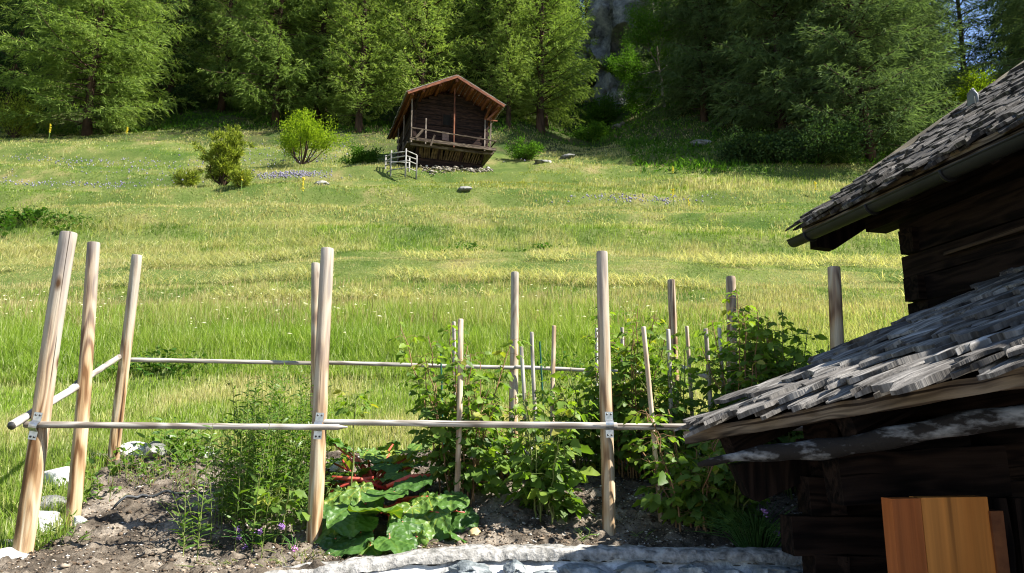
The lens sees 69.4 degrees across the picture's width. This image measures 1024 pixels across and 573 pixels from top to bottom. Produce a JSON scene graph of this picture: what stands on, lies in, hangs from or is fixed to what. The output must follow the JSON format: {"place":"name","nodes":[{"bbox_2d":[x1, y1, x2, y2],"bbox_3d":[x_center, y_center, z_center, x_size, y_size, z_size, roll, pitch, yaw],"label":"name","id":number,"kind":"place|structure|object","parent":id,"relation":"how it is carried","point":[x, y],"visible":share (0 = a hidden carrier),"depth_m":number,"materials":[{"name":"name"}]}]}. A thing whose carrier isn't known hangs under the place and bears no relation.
{"place":"outdoors","nodes":[
{"label":"outdoors","id":0,"kind":"place"},
{"bbox_2d":[0,429,222,550],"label":"verge grass","id":1,"kind":"structure","parent":0,"point":[12,463],"depth_m":5.98,"materials":[{"name":"green plant"}]},
{"bbox_2d":[0,447,801,572],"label":"garden soil","id":2,"kind":"structure","parent":0,"point":[126,557],"depth_m":4.99,"materials":[{"name":"brown soil"}]},
{"bbox_2d":[36,510,61,535],"bbox_3d":[-3.278,1.673,5.141,0.278,0.228,0.297,0,-11,0],"label":"rock","id":3,"kind":"object","parent":2,"relation":"on","point":[44,518],"visible":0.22,"depth_m":5.08,"materials":[{"name":"white stone"}]},
{"bbox_2d":[42,466,69,488],"bbox_3d":[-3.723,1.607,6.091,0.410,0.251,0.309,-4,-12,22],"label":"rock","id":4,"kind":"object","parent":2,"relation":"on","point":[60,472],"visible":0.3,"depth_m":5.94,"materials":[{"name":"grey stone"}]},
{"bbox_2d":[43,447,182,501],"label":"dry weeds","id":5,"kind":"object","parent":2,"relation":"on","point":[126,472],"visible":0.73,"depth_m":5.96,"materials":[{"name":"green plant"}]},
{"bbox_2d":[101,442,163,475],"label":"weed clump","id":6,"kind":"object","parent":2,"relation":"on","point":[131,458],"visible":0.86,"depth_m":6.32,"materials":[{"name":"green plant"}]},
{"bbox_2d":[123,461,209,483],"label":"weed clump","id":7,"kind":"object","parent":2,"relation":"on","point":[155,463],"visible":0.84,"depth_m":6.09,"materials":[{"name":"green plant"}]},
{"bbox_2d":[114,488,225,507],"bbox_3d":[-2.484,1.579,5.567,0.904,0.132,0.144,3,-11,-13],"label":"garden hose","id":8,"kind":"object","parent":2,"relation":"on","point":[145,495],"visible":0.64,"depth_m":5.58,"materials":[{"name":"black rubber"}]},
{"bbox_2d":[134,416,216,460],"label":"weed clump","id":9,"kind":"object","parent":2,"relation":"on","point":[166,437],"visible":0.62,"depth_m":6.76,"materials":[{"name":"green plant"}]},
{"bbox_2d":[155,429,226,467],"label":"weed clump","id":10,"kind":"object","parent":2,"relation":"on","point":[181,448],"visible":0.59,"depth_m":6.62,"materials":[{"name":"green plant"}]},
{"bbox_2d":[153,433,238,466],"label":"weed clump","id":11,"kind":"object","parent":2,"relation":"on","point":[183,458],"visible":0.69,"depth_m":6.42,"materials":[{"name":"green plant"}]},
{"bbox_2d":[214,521,292,549],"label":"chive plant","id":12,"kind":"object","parent":2,"relation":"on","point":[259,532],"visible":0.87,"depth_m":4.71,"materials":[{"name":"green plant"}]},
{"bbox_2d":[156,358,360,560],"bbox_3d":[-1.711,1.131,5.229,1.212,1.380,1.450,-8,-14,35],"label":"tall weeds","id":13,"kind":"object","parent":2,"relation":"on","point":[272,457],"visible":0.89,"depth_m":5.07,"materials":[{"name":"green plant"}]},
{"bbox_2d":[250,482,309,545],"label":"raspberry plant","id":14,"kind":"object","parent":2,"relation":"on","point":[300,514],"visible":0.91,"depth_m":4.75,"materials":[{"name":"green plant"}]},
{"bbox_2d":[332,389,378,485],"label":"raspberry plant","id":15,"kind":"object","parent":2,"relation":"on","point":[346,411],"visible":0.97,"depth_m":5.34,"materials":[{"name":"green plant"}]},
{"bbox_2d":[303,435,433,493],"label":"rhubarb plant","id":16,"kind":"object","parent":2,"relation":"on","point":[389,461],"visible":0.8,"depth_m":5.86,"materials":[{"name":"green plant"}]},
{"bbox_2d":[314,475,478,557],"bbox_3d":[-0.812,1.569,4.949,1.180,0.574,0.930,0,-11,0],"label":"rhubarb plant","id":17,"kind":"object","parent":2,"relation":"on","point":[350,521],"visible":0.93,"depth_m":4.91,"materials":[{"name":"green plant"}]},
{"bbox_2d":[453,319,462,512],"bbox_3d":[-0.389,1.071,5.345,0.055,1.688,0.050,-1,-11,7],"label":"garden stake","id":18,"kind":"object","parent":2,"relation":"on","point":[459,411],"visible":0.73,"depth_m":5.37,"materials":[{"name":"brown wood"}]},
{"bbox_2d":[388,321,531,504],"bbox_3d":[-0.396,0.942,5.641,0.952,1.402,0.837,-6,-13,29],"label":"raspberry plant","id":19,"kind":"object","parent":2,"relation":"on","point":[474,443],"visible":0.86,"depth_m":5.54,"materials":[{"name":"green plant"}]},
{"bbox_2d":[479,392,547,479],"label":"raspberry plant","id":20,"kind":"object","parent":2,"relation":"on","point":[509,438],"visible":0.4,"depth_m":6.04,"materials":[{"name":"green plant"}]},
{"bbox_2d":[530,332,536,440],"bbox_3d":[0.198,0.941,6.540,0.042,1.086,0.043,-6,-12,19],"label":"garden stake","id":21,"kind":"object","parent":2,"relation":"on","point":[532,366],"visible":0.69,"depth_m":6.57,"materials":[{"name":"brown wood"}]},
{"bbox_2d":[499,387,599,523],"bbox_3d":[0.262,1.213,5.336,0.712,0.991,0.880,0,-11,0],"label":"raspberry plant","id":22,"kind":"object","parent":2,"relation":"on","point":[552,468],"visible":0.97,"depth_m":5.22,"materials":[{"name":"green plant"}]},
{"bbox_2d":[550,325,555,442],"bbox_3d":[0.346,0.873,6.247,0.039,1.096,0.049,4,-11,-14],"label":"garden stake","id":23,"kind":"object","parent":2,"relation":"on","point":[553,348],"visible":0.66,"depth_m":6.28,"materials":[{"name":"brown wood"}]},
{"bbox_2d":[532,347,634,472],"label":"raspberry plant","id":24,"kind":"object","parent":2,"relation":"on","point":[594,463],"visible":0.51,"depth_m":6.15,"materials":[{"name":"green plant"}]},
{"bbox_2d":[572,306,680,478],"bbox_3d":[0.971,0.863,6.215,0.895,1.458,0.876,0,-11,0],"label":"raspberry plant","id":25,"kind":"object","parent":2,"relation":"on","point":[620,405],"visible":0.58,"depth_m":6.06,"materials":[{"name":"green plant"}]},
{"bbox_2d":[641,326,663,521],"bbox_3d":[1.001,1.049,5.248,0.121,1.540,0.040,1,-11,-7],"label":"garden stake","id":26,"kind":"object","parent":2,"relation":"on","point":[648,376],"visible":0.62,"depth_m":5.29,"materials":[{"name":"brown wood"}]},
{"bbox_2d":[666,329,673,480],"bbox_3d":[1.267,1.091,5.901,0.047,1.509,0.047,2,-11,-6],"label":"garden stake","id":27,"kind":"object","parent":2,"relation":"on","point":[668,338],"visible":0.42,"depth_m":5.97,"materials":[{"name":"brown wood"}]},
{"bbox_2d":[616,346,725,473],"bbox_3d":[1.370,1.077,6.132,1.146,1.112,0.931,0,-11,0],"label":"raspberry plant","id":28,"kind":"object","parent":2,"relation":"on","point":[684,403],"visible":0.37,"depth_m":5.95,"materials":[{"name":"green plant"}]},
{"bbox_2d":[621,406,747,531],"bbox_3d":[1.207,1.258,5.069,0.842,0.886,0.919,-10,-15,43],"label":"raspberry plant","id":29,"kind":"object","parent":2,"relation":"on","point":[675,499],"visible":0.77,"depth_m":4.97,"materials":[{"name":"green plant"}]},
{"bbox_2d":[685,326,693,416],"bbox_3d":[1.532,0.915,6.344,0.040,1.160,0.043,-1,-11,-1],"label":"garden stake","id":30,"kind":"object","parent":2,"relation":"on","point":[688,352],"visible":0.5,"depth_m":6.39,"materials":[{"name":"beige wood"}]},
{"bbox_2d":[704,328,712,411],"bbox_3d":[1.587,0.871,5.943,0.040,1.072,0.048,3,-12,-19],"label":"garden stake","id":31,"kind":"object","parent":2,"relation":"on","point":[706,344],"visible":0.55,"depth_m":5.97,"materials":[{"name":"beige wood"}]},
{"bbox_2d":[662,448,774,534],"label":"raspberry plant","id":32,"kind":"object","parent":2,"relation":"on","point":[743,500],"visible":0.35,"depth_m":4.90,"materials":[{"name":"green plant"}]},
{"bbox_2d":[684,501,794,547],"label":"chive plant","id":33,"kind":"object","parent":2,"relation":"on","point":[757,537],"visible":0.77,"depth_m":4.62,"materials":[{"name":"green plant"}]},
{"bbox_2d":[688,289,807,495],"bbox_3d":[1.910,0.846,5.837,1.071,1.632,0.847,8,-14,-37],"label":"raspberry plant","id":34,"kind":"object","parent":2,"relation":"on","point":[753,363],"visible":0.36,"depth_m":5.73,"materials":[{"name":"green plant"}]},
{"bbox_2d":[728,310,848,499],"bbox_3d":[2.283,0.956,5.857,0.871,1.435,1.053,1,-11,-6],"label":"raspberry plant","id":35,"kind":"object","parent":2,"relation":"on","point":[798,356],"visible":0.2,"depth_m":5.68,"materials":[{"name":"green plant"}]},
{"bbox_2d":[0,293,908,386],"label":"tall grass","id":36,"kind":"structure","parent":0,"point":[254,339],"depth_m":12.63,"materials":[{"name":"green plant"}]},
{"bbox_2d":[0,138,910,550],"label":"meadow","id":37,"kind":"structure","parent":0,"point":[502,164],"depth_m":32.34,"materials":[{"name":"green plant"}]},
{"bbox_2d":[0,547,28,559],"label":"rock","id":38,"kind":"object","parent":37,"relation":"on","point":[11,552],"visible":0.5,"depth_m":4.52,"materials":[{"name":"white stone"}]},
{"bbox_2d":[35,509,93,551],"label":"weed clump","id":39,"kind":"object","parent":37,"relation":"on","point":[55,538],"visible":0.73,"depth_m":4.78,"materials":[{"name":"green plant"}]},
{"bbox_2d":[0,205,138,235],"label":"weed clump","id":40,"kind":"object","parent":37,"relation":"on","point":[30,214],"visible":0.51,"depth_m":26.06,"materials":[{"name":"green plant"}]},
{"bbox_2d":[59,456,155,481],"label":"weed clump","id":41,"kind":"object","parent":37,"relation":"on","point":[113,469],"visible":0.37,"depth_m":6.21,"materials":[{"name":"green plant"}]},
{"bbox_2d":[142,441,166,459],"bbox_3d":[-3.204,1.480,6.634,0.196,0.185,0.222,0,-11,0],"label":"rock","id":42,"kind":"object","parent":37,"relation":"on","point":[153,448],"visible":0.66,"depth_m":6.58,"materials":[{"name":"grey stone"}]},
{"bbox_2d":[93,345,245,384],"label":"weed clump","id":43,"kind":"object","parent":37,"relation":"on","point":[170,369],"visible":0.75,"depth_m":11.06,"materials":[{"name":"green plant"}]},
{"bbox_2d":[167,167,201,185],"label":"juniper","id":44,"kind":"object","parent":37,"relation":"on","point":[189,178],"visible":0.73,"depth_m":41.15,"materials":[{"name":"green plant"}]},
{"bbox_2d":[190,123,257,185],"bbox_3d":[-15.212,-6.912,38.919,2.604,3.507,2.922,-5,-12,24],"label":"juniper","id":45,"kind":"object","parent":37,"relation":"on","point":[227,152],"visible":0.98,"depth_m":38.54,"materials":[{"name":"green plant"}]},
{"bbox_2d":[226,167,254,186],"bbox_3d":[-13.951,-5.611,38.091,1.322,1.151,1.558,0,-11,0],"label":"juniper","id":46,"kind":"object","parent":37,"relation":"on","point":[236,176],"visible":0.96,"depth_m":37.84,"materials":[{"name":"green plant"}]},
{"bbox_2d":[271,107,352,163],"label":"shrub","id":47,"kind":"object","parent":37,"relation":"on","point":[315,135],"visible":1,"depth_m":46.30,"materials":[{"name":"green plant"}]},
{"bbox_2d":[334,142,383,164],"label":"shrub","id":48,"kind":"object","parent":37,"relation":"on","point":[361,156],"visible":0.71,"depth_m":47.35,"materials":[{"name":"green plant"}]},
{"bbox_2d":[1,143,735,204],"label":"wildflowers","id":49,"kind":"object","parent":37,"relation":"on","point":[301,174],"visible":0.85,"depth_m":40.54,"materials":[{"name":"purple plant"}]},
{"bbox_2d":[0,364,757,456],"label":"lawn grass","id":50,"kind":"structure","parent":37,"relation":"on","point":[371,437],"depth_m":9.26,"materials":[{"name":"green plant"}]},
{"bbox_2d":[385,148,417,179],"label":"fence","id":51,"kind":"object","parent":37,"relation":"on","point":[405,162],"visible":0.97,"depth_m":43.57,"materials":[{"name":"grey wood"}]},
{"bbox_2d":[7,231,843,554],"bbox_3d":[-0.555,0.873,6.074,5.819,2.618,2.624,2,-11,-9],"label":"pole fence","id":52,"kind":"object","parent":37,"relation":"on","point":[39,425],"visible":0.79,"depth_m":5.03,"materials":[{"name":"wood"}]},
{"bbox_2d":[386,74,505,168],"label":"hay barn","id":53,"kind":"structure","parent":37,"relation":"on","point":[448,121],"depth_m":46.50,"materials":[{"name":"brown wood"}]},
{"bbox_2d":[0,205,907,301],"bbox_3d":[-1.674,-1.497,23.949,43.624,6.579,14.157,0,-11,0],"label":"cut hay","id":54,"kind":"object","parent":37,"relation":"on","point":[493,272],"visible":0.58,"depth_m":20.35,"materials":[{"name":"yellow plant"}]},
{"bbox_2d":[418,165,493,174],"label":"rubble","id":55,"kind":"object","parent":37,"relation":"on","point":[474,170],"visible":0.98,"depth_m":45.34,"materials":[{"name":"stone"}]},
{"bbox_2d":[0,272,912,335],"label":"seed heads","id":56,"kind":"object","parent":37,"relation":"on","point":[345,300],"visible":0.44,"depth_m":15.40,"materials":[{"name":"green plant"}]},
{"bbox_2d":[0,107,916,234],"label":"meadow grass","id":57,"kind":"structure","parent":37,"relation":"on","point":[705,185],"depth_m":39.01,"materials":[{"name":"green plant"}]},
{"bbox_2d":[504,135,547,159],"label":"shrub","id":58,"kind":"object","parent":37,"relation":"on","point":[528,151],"visible":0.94,"depth_m":51.28,"materials":[{"name":"green plant"}]},
{"bbox_2d":[481,348,611,384],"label":"weed clump","id":59,"kind":"object","parent":37,"relation":"on","point":[558,361],"visible":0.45,"depth_m":11.27,"materials":[{"name":"green plant"}]},
{"bbox_2d":[714,125,799,165],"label":"shrub","id":60,"kind":"object","parent":37,"relation":"on","point":[750,149],"visible":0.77,"depth_m":47.57,"materials":[{"name":"green plant"}]},
{"bbox_2d":[742,0,907,146],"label":"larch tree","id":61,"kind":"object","parent":37,"relation":"on","point":[788,64],"visible":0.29,"depth_m":51.03,"materials":[{"name":"green plant"}]},
{"bbox_2d":[765,107,892,163],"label":"shrub","id":62,"kind":"object","parent":37,"relation":"on","point":[834,142],"visible":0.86,"depth_m":45.21,"materials":[{"name":"green plant"}]},
{"bbox_2d":[765,0,965,164],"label":"larch tree","id":63,"kind":"object","parent":37,"relation":"on","point":[911,116],"visible":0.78,"depth_m":47.57,"materials":[{"name":"green plant"}]},
{"bbox_2d":[963,0,1023,85],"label":"larch tree","id":64,"kind":"object","parent":37,"relation":"on","point":[1018,52],"visible":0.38,"depth_m":51.90,"materials":[{"name":"green plant"}]},
{"bbox_2d":[0,80,954,156],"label":"hillside","id":65,"kind":"structure","parent":0,"point":[500,148],"depth_m":58.75,"materials":[{"name":"green plant"}]},
{"bbox_2d":[0,90,49,137],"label":"shrub","id":66,"kind":"object","parent":65,"relation":"on","point":[20,130],"visible":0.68,"depth_m":55.88,"materials":[{"name":"green plant"}]},
{"bbox_2d":[0,0,73,130],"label":"spruce tree","id":67,"kind":"object","parent":65,"relation":"on","point":[18,33],"visible":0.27,"depth_m":62.82,"materials":[{"name":"green plant"}]},
{"bbox_2d":[36,0,128,108],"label":"larch tree","id":68,"kind":"object","parent":65,"relation":"on","point":[82,51],"visible":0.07,"depth_m":69.44,"materials":[{"name":"green plant"}]},
{"bbox_2d":[0,0,199,136],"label":"larch tree","id":69,"kind":"object","parent":65,"relation":"on","point":[80,29],"visible":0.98,"depth_m":57.04,"materials":[{"name":"green plant"}]},
{"bbox_2d":[97,0,172,102],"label":"larch tree","id":70,"kind":"object","parent":65,"relation":"on","point":[131,42],"visible":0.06,"depth_m":73.02,"materials":[{"name":"green plant"}]},
{"bbox_2d":[128,0,218,114],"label":"spruce tree","id":71,"kind":"object","parent":65,"relation":"on","point":[174,92],"visible":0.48,"depth_m":68.09,"materials":[{"name":"green plant"}]},
{"bbox_2d":[161,0,284,112],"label":"larch tree","id":72,"kind":"object","parent":65,"relation":"on","point":[217,65],"visible":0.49,"depth_m":68.77,"materials":[{"name":"green plant"}]},
{"bbox_2d":[194,0,345,126],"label":"larch tree","id":73,"kind":"object","parent":65,"relation":"on","point":[269,28],"visible":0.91,"depth_m":60.67,"materials":[{"name":"green plant"}]},
{"bbox_2d":[260,1,377,109],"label":"larch tree","id":74,"kind":"object","parent":65,"relation":"on","point":[318,25],"visible":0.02,"depth_m":69.31,"materials":[{"name":"green plant"}]},
{"bbox_2d":[252,0,392,125],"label":"larch tree","id":75,"kind":"object","parent":65,"relation":"on","point":[325,6],"visible":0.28,"depth_m":63.22,"materials":[{"name":"green plant"}]},
{"bbox_2d":[312,0,416,132],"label":"larch tree","id":76,"kind":"object","parent":65,"relation":"on","point":[359,91],"visible":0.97,"depth_m":60.02,"materials":[{"name":"green plant"}]},
{"bbox_2d":[365,0,481,106],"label":"larch tree","id":77,"kind":"object","parent":65,"relation":"on","point":[422,51],"visible":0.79,"depth_m":61.58,"materials":[{"name":"green plant"}]},
{"bbox_2d":[386,0,469,97],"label":"larch tree","id":78,"kind":"object","parent":65,"relation":"on","point":[445,39],"visible":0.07,"depth_m":74.82,"materials":[{"name":"green plant"}]},
{"bbox_2d":[431,0,505,108],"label":"spruce tree","id":79,"kind":"object","parent":65,"relation":"on","point":[461,10],"visible":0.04,"depth_m":71.25,"materials":[{"name":"green plant"}]},
{"bbox_2d":[439,0,536,100],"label":"larch tree","id":80,"kind":"object","parent":65,"relation":"on","point":[476,6],"visible":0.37,"depth_m":64.35,"materials":[{"name":"green plant"}]},
{"bbox_2d":[0,74,988,173],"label":"undergrowth","id":81,"kind":"object","parent":65,"relation":"on","point":[679,163],"visible":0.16,"depth_m":58.91,"materials":[{"name":"green plant"}]},
{"bbox_2d":[452,0,544,114],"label":"spruce tree","id":82,"kind":"object","parent":65,"relation":"on","point":[485,48],"visible":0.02,"depth_m":67.14,"materials":[{"name":"green plant"}]},
{"bbox_2d":[473,0,547,127],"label":"larch tree","id":83,"kind":"object","parent":65,"relation":"on","point":[508,112],"visible":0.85,"depth_m":60.97,"materials":[{"name":"green plant"}]},
{"bbox_2d":[484,0,601,129],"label":"larch tree","id":84,"kind":"object","parent":65,"relation":"on","point":[548,118],"visible":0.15,"depth_m":66.64,"materials":[{"name":"green plant"}]},
{"bbox_2d":[488,0,603,134],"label":"larch tree","id":85,"kind":"object","parent":65,"relation":"on","point":[556,40],"visible":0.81,"depth_m":61.76,"materials":[{"name":"green plant"}]},
{"bbox_2d":[567,119,612,140],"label":"shrub","id":86,"kind":"object","parent":65,"relation":"on","point":[600,130],"visible":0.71,"depth_m":63.04,"materials":[{"name":"green plant"}]},
{"bbox_2d":[570,91,624,126],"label":"shrub","id":87,"kind":"object","parent":65,"relation":"on","point":[600,111],"visible":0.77,"depth_m":73.46,"materials":[{"name":"green plant"}]},
{"bbox_2d":[601,0,713,116],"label":"leafy tree","id":88,"kind":"object","parent":65,"relation":"on","point":[625,70],"visible":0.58,"depth_m":64.05,"materials":[{"name":"green plant"}]},
{"bbox_2d":[623,0,698,100],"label":"larch tree","id":89,"kind":"object","parent":65,"relation":"on","point":[644,59],"visible":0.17,"depth_m":71.41,"materials":[{"name":"green plant"}]},
{"bbox_2d":[630,0,772,122],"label":"larch tree","id":90,"kind":"object","parent":65,"relation":"on","point":[693,60],"visible":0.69,"depth_m":57.31,"materials":[{"name":"green plant"}]},
{"bbox_2d":[670,0,773,119],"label":"larch tree","id":91,"kind":"object","parent":65,"relation":"on","point":[702,3],"visible":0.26,"depth_m":57.56,"materials":[{"name":"green plant"}]},
{"bbox_2d":[688,0,877,134],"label":"larch tree","id":92,"kind":"object","parent":65,"relation":"on","point":[761,114],"visible":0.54,"depth_m":52.12,"materials":[{"name":"green plant"}]},
{"bbox_2d":[855,0,989,134],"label":"larch tree","id":93,"kind":"object","parent":65,"relation":"on","point":[950,82],"visible":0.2,"depth_m":55.19,"materials":[{"name":"green plant"}]},
{"bbox_2d":[890,8,974,109],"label":"larch tree","id":94,"kind":"object","parent":65,"relation":"on","point":[953,31],"depth_m":65.53,"materials":[{"name":"green plant"}]},
{"bbox_2d":[907,1,975,108],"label":"larch tree","id":95,"kind":"object","parent":65,"relation":"on","point":[933,33],"depth_m":65.36,"materials":[{"name":"green plant"}]},
{"bbox_2d":[936,65,997,109],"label":"shrub","id":96,"kind":"object","parent":65,"relation":"on","point":[981,84],"visible":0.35,"depth_m":63.69,"materials":[{"name":"green plant"}]},
{"bbox_2d":[929,0,1006,89],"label":"larch tree","id":97,"kind":"object","parent":65,"relation":"on","point":[959,15],"visible":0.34,"depth_m":79.42,"materials":[{"name":"green plant"}]},
{"bbox_2d":[966,0,1023,89],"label":"tree","id":98,"kind":"object","parent":65,"relation":"on","point":[994,34],"visible":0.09,"depth_m":72.78,"materials":[{"name":"green plant"}]},
{"bbox_2d":[985,0,1023,71],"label":"larch tree","id":99,"kind":"object","parent":65,"relation":"on","point":[1000,19],"visible":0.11,"depth_m":58.84,"materials":[{"name":"green plant"}]},
{"bbox_2d":[548,0,665,105],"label":"cliff","id":100,"kind":"structure","parent":0,"point":[609,21],"depth_m":81.52,"materials":[{"name":"grey stone"}]},
{"bbox_2d":[593,73,652,110],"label":"cliff","id":101,"kind":"structure","parent":0,"point":[607,83],"depth_m":80.16,"materials":[{"name":"grey stone"}]},
{"bbox_2d":[444,0,1005,77],"label":"sky","id":102,"kind":"structure","parent":0,"point":[962,5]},
{"label":"path","id":103,"kind":"structure","parent":0,"visible":0},
{"bbox_2d":[264,544,802,572],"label":"stone wall","id":104,"kind":"structure","parent":103,"relation":"on","point":[510,558],"depth_m":4.31,"materials":[{"name":"grey stone"}]},
{"bbox_2d":[674,265,1023,572],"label":"log shed","id":105,"kind":"structure","parent":103,"relation":"on","point":[905,454],"depth_m":3.52,"materials":[{"name":"wood"}]},
{"bbox_2d":[881,495,1009,572],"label":"door","id":106,"kind":"structure","parent":105,"relation":"in","point":[923,534],"depth_m":3.20,"materials":[{"name":"brown wood"}]},
{"bbox_2d":[785,60,1023,314],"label":"log cabin","id":107,"kind":"object","parent":103,"relation":"on","point":[944,195],"visible":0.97,"depth_m":5.63,"materials":[{"name":"brown wood"}]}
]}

